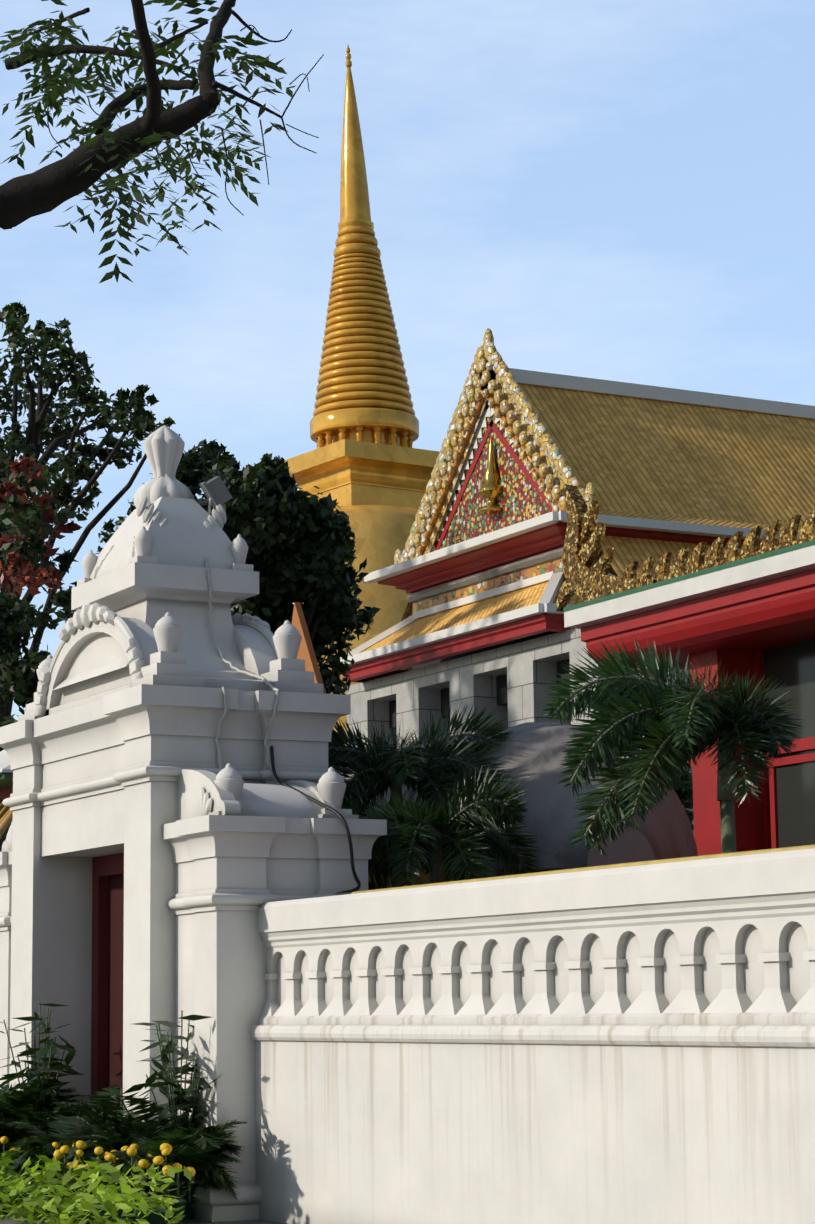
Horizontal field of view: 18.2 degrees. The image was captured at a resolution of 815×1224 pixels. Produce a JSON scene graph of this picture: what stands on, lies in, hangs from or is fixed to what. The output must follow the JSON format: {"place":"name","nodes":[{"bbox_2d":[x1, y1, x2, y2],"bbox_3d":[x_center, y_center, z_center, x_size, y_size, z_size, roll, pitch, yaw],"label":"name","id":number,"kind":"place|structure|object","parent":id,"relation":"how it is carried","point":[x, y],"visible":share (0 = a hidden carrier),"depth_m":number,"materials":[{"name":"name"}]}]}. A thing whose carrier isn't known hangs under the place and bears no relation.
{"place":"outdoors","nodes":[
{"label":"outdoors","id":0,"kind":"place"},
{"bbox_2d":[0,750,12,773],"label":"white pavilion upper roof","id":1,"kind":"structure","parent":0,"point":[5,767],"depth_m":34.52,"materials":[{"name":"white paint"}]},
{"bbox_2d":[0,609,38,696],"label":"tree foliage","id":2,"kind":"object","parent":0,"point":[7,619],"visible":0.06,"depth_m":42.39,"materials":[{"name":"plant"}]},
{"bbox_2d":[0,518,62,751],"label":"tree foliage","id":3,"kind":"object","parent":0,"point":[24,622],"visible":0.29,"depth_m":42.55,"materials":[{"name":"green plant"}]},
{"bbox_2d":[0,455,82,596],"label":"red tree leaves","id":4,"kind":"object","parent":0,"point":[33,583],"visible":0.69,"depth_m":35.47,"materials":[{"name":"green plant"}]},
{"bbox_2d":[0,302,179,720],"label":"tall tree","id":5,"kind":"object","parent":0,"point":[76,392],"depth_m":47.22,"materials":[{"name":"green plant"}]},
{"bbox_2d":[0,495,78,587],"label":"young tree leaves","id":6,"kind":"object","parent":5,"relation":"attached to","point":[34,515],"visible":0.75,"depth_m":35.02,"materials":[{"name":"green plant"}]},
{"bbox_2d":[0,1136,195,1177],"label":"marigold flowers","id":7,"kind":"object","parent":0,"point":[165,1149],"visible":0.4,"depth_m":20.04,"materials":[{"name":"yellow plant"}]},
{"bbox_2d":[0,1214,285,1223],"bbox_3d":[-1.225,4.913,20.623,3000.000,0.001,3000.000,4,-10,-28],"label":"ground","id":8,"kind":"structure","parent":0,"point":[8,1220],"depth_m":20.41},
{"bbox_2d":[0,787,12,851],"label":"red pavilion","id":9,"kind":"structure","parent":8,"relation":"on","point":[5,793],"depth_m":35.30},
{"bbox_2d":[0,774,12,850],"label":"roof edge","id":10,"kind":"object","parent":9,"relation":"on","point":[6,781],"depth_m":34.31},
{"bbox_2d":[0,774,12,838],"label":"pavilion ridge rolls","id":11,"kind":"object","parent":10,"relation":"on","point":[6,820],"visible":0.1,"depth_m":33.76,"materials":[{"name":"gold"}]},
{"bbox_2d":[0,1165,198,1223],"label":"leafy plants","id":12,"kind":"object","parent":8,"relation":"on","point":[189,1212],"visible":0.17,"depth_m":19.82,"materials":[{"name":"green plant"}]},
{"bbox_2d":[0,1148,191,1223],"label":"leaves","id":13,"kind":"object","parent":12,"relation":"in","point":[109,1197],"visible":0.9,"depth_m":19.46,"materials":[{"name":"green plant"}]},
{"bbox_2d":[0,1003,246,1209],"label":"leaves","id":14,"kind":"object","parent":8,"relation":"on","point":[64,1126],"visible":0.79,"depth_m":20.87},
{"bbox_2d":[0,425,386,1221],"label":"gateway","id":15,"kind":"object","parent":8,"relation":"on","point":[108,745],"depth_m":22.41,"materials":[{"name":"paint"}]},
{"bbox_2d":[91,853,123,1188],"bbox_3d":[-2.407,3.750,23.331,0.150,3.160,2.380,4,-10,-28],"label":"door frame","id":16,"kind":"object","parent":15,"relation":"attached to","point":[105,868],"visible":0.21,"depth_m":24.25,"materials":[{"name":"red wood"}]},
{"bbox_2d":[108,875,123,1174],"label":"gate door leaves","id":17,"kind":"object","parent":16,"relation":"in","point":[115,989],"visible":0.21,"depth_m":24.10,"materials":[{"name":"red wood"}]},
{"bbox_2d":[198,476,232,508],"bbox_3d":[-1.823,-1.127,24.111,0.381,0.375,0.396,4,-10,-28],"label":"floodlight","id":18,"kind":"object","parent":15,"relation":"attached to","point":[215,490],"visible":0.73,"depth_m":23.95,"materials":[{"name":"grey metal"}]},
{"bbox_2d":[205,498,360,895],"bbox_3d":[-1.214,0.595,22.228,0.856,3.886,3.365,4,-10,-28],"label":"cable","id":19,"kind":"object","parent":15,"relation":"attached to","point":[224,715],"depth_m":22.16,"materials":[{"name":"black rubber"}]},
{"bbox_2d":[284,45,438,745],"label":"golden chedi","id":20,"kind":"structure","parent":8,"relation":"on","point":[367,466],"depth_m":83.80,"materials":[{"name":"gold metal"}]},
{"bbox_2d":[328,733,515,887],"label":"palm stems","id":21,"kind":"object","parent":8,"relation":"on","point":[397,787],"visible":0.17,"depth_m":23.37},
{"bbox_2d":[328,700,526,876],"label":"palm fronds","id":22,"kind":"object","parent":21,"relation":"attached to","point":[349,762],"visible":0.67,"depth_m":23.22,"materials":[{"name":"green plant"}]},
{"bbox_2d":[337,721,697,876],"bbox_3d":[0.467,3.478,25.742,2.900,4.371,6.300,4,-10,-28],"label":"grey tarp canopy","id":23,"kind":"object","parent":8,"relation":"on","point":[533,753],"visible":0.1,"depth_m":23.35,"materials":[{"name":"grey fabric"}]},
{"bbox_2d":[368,870,453,888],"bbox_3d":[-0.813,2.845,25.149,0.030,0.370,5.300,4,-10,-28],"label":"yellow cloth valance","id":24,"kind":"object","parent":23,"relation":"attached to","point":[425,878],"depth_m":23.41,"materials":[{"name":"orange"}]},
{"bbox_2d":[250,848,814,1223],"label":"boundary wall","id":25,"kind":"structure","parent":8,"relation":"on","point":[629,1045],"depth_m":16.90,"materials":[{"name":"white paint"}]},
{"bbox_2d":[351,844,814,893],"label":"trim","id":26,"kind":"structure","parent":25,"relation":"on","point":[680,859],"depth_m":16.96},
{"bbox_2d":[389,557,721,728],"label":"temple hall interior shade","id":27,"kind":"object","parent":8,"relation":"on","point":[501,687],"visible":0.05,"depth_m":49.55,"materials":[{"name":"black"}]},
{"bbox_2d":[555,675,778,852],"bbox_3d":[1.880,2.446,18.538,1.734,4.164,1.749,4,-10,-28],"label":"palm tree trunk","id":28,"kind":"object","parent":8,"relation":"on","point":[726,798],"visible":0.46,"depth_m":18.76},
{"bbox_2d":[542,637,803,856],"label":"palm fronds","id":29,"kind":"object","parent":28,"relation":"attached to","point":[656,729],"visible":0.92,"depth_m":18.42,"materials":[{"name":"green plant"}]},
{"bbox_2d":[581,569,814,855],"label":"red pavilion timber","id":30,"kind":"object","parent":8,"relation":"on","point":[740,630],"visible":0.31,"depth_m":26.61,"materials":[{"name":"red wood"}]},
{"bbox_2d":[564,545,814,628],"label":"roof fascia","id":31,"kind":"structure","parent":30,"relation":"on","point":[763,570],"depth_m":26.04,"materials":[{"name":"white paint"}]},
{"bbox_2d":[563,540,814,611],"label":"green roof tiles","id":32,"kind":"object","parent":31,"relation":"on","point":[706,571],"visible":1,"depth_m":26.04,"materials":[{"name":"green tile"}]},
{"bbox_2d":[556,484,814,611],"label":"roof ornament","id":33,"kind":"object","parent":32,"relation":"on","point":[587,579],"visible":0.9,"depth_m":27.44,"materials":[{"name":"gold metal"}]},
{"bbox_2d":[764,639,814,848],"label":"window","id":34,"kind":"structure","parent":30,"relation":"in","point":[791,667],"depth_m":26.34,"materials":[{"name":"grey glass"}]},
{"bbox_2d":[0,0,323,282],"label":"leaves","id":35,"kind":"object","parent":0,"point":[54,87],"depth_m":14.74,"materials":[{"name":"green plant"}]},
{"bbox_2d":[50,439,380,694],"bbox_3d":[-2.843,2.392,37.452,5.414,10.341,4.815,4,-10,-28],"label":"tree","id":36,"kind":"object","parent":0,"point":[321,538],"depth_m":37.14,"materials":[{"name":"green plant"}]},
{"bbox_2d":[177,453,347,679],"bbox_3d":[-2.950,-0.056,37.739,4.422,5.161,3.493,4,-10,-28],"label":"tree foliage","id":37,"kind":"object","parent":36,"relation":"attached to","point":[246,515],"depth_m":37.12,"materials":[{"name":"green plant"}]},
{"bbox_2d":[291,602,325,693],"bbox_3d":[-1.120,0.404,27.502,0.070,1.078,0.946,4,-10,-28],"label":"gable roof edge","id":38,"kind":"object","parent":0,"point":[306,652],"depth_m":27.43,"materials":[{"name":"brown wood"}]},
{"bbox_2d":[0,0,814,721],"label":"sky","id":39,"kind":"structure","parent":0,"point":[612,190],"materials":[{"name":"blue"}]},
{"bbox_2d":[358,766,540,889],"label":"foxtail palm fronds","id":40,"kind":"object","parent":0,"point":[398,838],"depth_m":21.97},
{"bbox_2d":[431,400,544,550],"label":"gable trim","id":41,"kind":"structure","parent":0,"point":[481,423],"depth_m":50.41,"materials":[{"name":"white paint"}]},
{"bbox_2d":[430,408,551,551],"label":"gable pediment","id":42,"kind":"structure","parent":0,"point":[519,499],"depth_m":49.60,"materials":[{"name":"multicoloured tile"}]},
{"bbox_2d":[478,436,502,514],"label":"gable ornament","id":43,"kind":"object","parent":42,"relation":"attached to","point":[490,490],"visible":0.92,"depth_m":49.35,"materials":[{"name":"gold metal"}]},
{"bbox_2d":[419,393,565,553],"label":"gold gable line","id":44,"kind":"object","parent":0,"point":[462,448],"visible":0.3,"depth_m":50.19,"materials":[{"name":"gold metal"}]},
{"bbox_2d":[435,420,552,550],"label":"gable trim","id":45,"kind":"structure","parent":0,"point":[502,439],"depth_m":49.82,"materials":[{"name":"red paint"}]},
{"bbox_2d":[394,328,595,564],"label":"gable bargeboard","id":46,"kind":"object","parent":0,"point":[491,373],"visible":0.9,"depth_m":49.58,"materials":[{"name":"gold metal"}]},
{"bbox_2d":[407,546,602,602],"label":"roof fascia","id":47,"kind":"structure","parent":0,"point":[510,568],"depth_m":48.79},
{"bbox_2d":[413,558,616,611],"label":"ornamental frieze","id":48,"kind":"object","parent":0,"point":[537,570],"visible":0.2,"depth_m":48.72,"materials":[{"name":"gold metal"}]},
{"bbox_2d":[347,628,693,834],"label":"building wall","id":49,"kind":"structure","parent":0,"point":[528,668],"depth_m":47.96,"materials":[{"name":"white paint"}]},
{"bbox_2d":[341,522,778,682],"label":"red temple cornices","id":50,"kind":"object","parent":49,"relation":"on","point":[521,546],"visible":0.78,"depth_m":47.83,"materials":[{"name":"red paint"}]},
{"bbox_2d":[340,368,814,665],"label":"roof edge trim","id":51,"kind":"structure","parent":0,"point":[545,604],"depth_m":49.55,"materials":[{"name":"white paint"}]},
{"bbox_2d":[360,384,814,669],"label":"temple roof tiles","id":52,"kind":"object","parent":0,"point":[631,457],"visible":0.28,"depth_m":49.85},
{"bbox_2d":[653,753,693,829],"bbox_3d":[3.300,2.701,33.218,1.062,1.790,1.058,4,-10,-28],"label":"shrub","id":53,"kind":"object","parent":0,"point":[687,783],"visible":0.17,"depth_m":33.05,"materials":[{"name":"green plant"}]}
]}

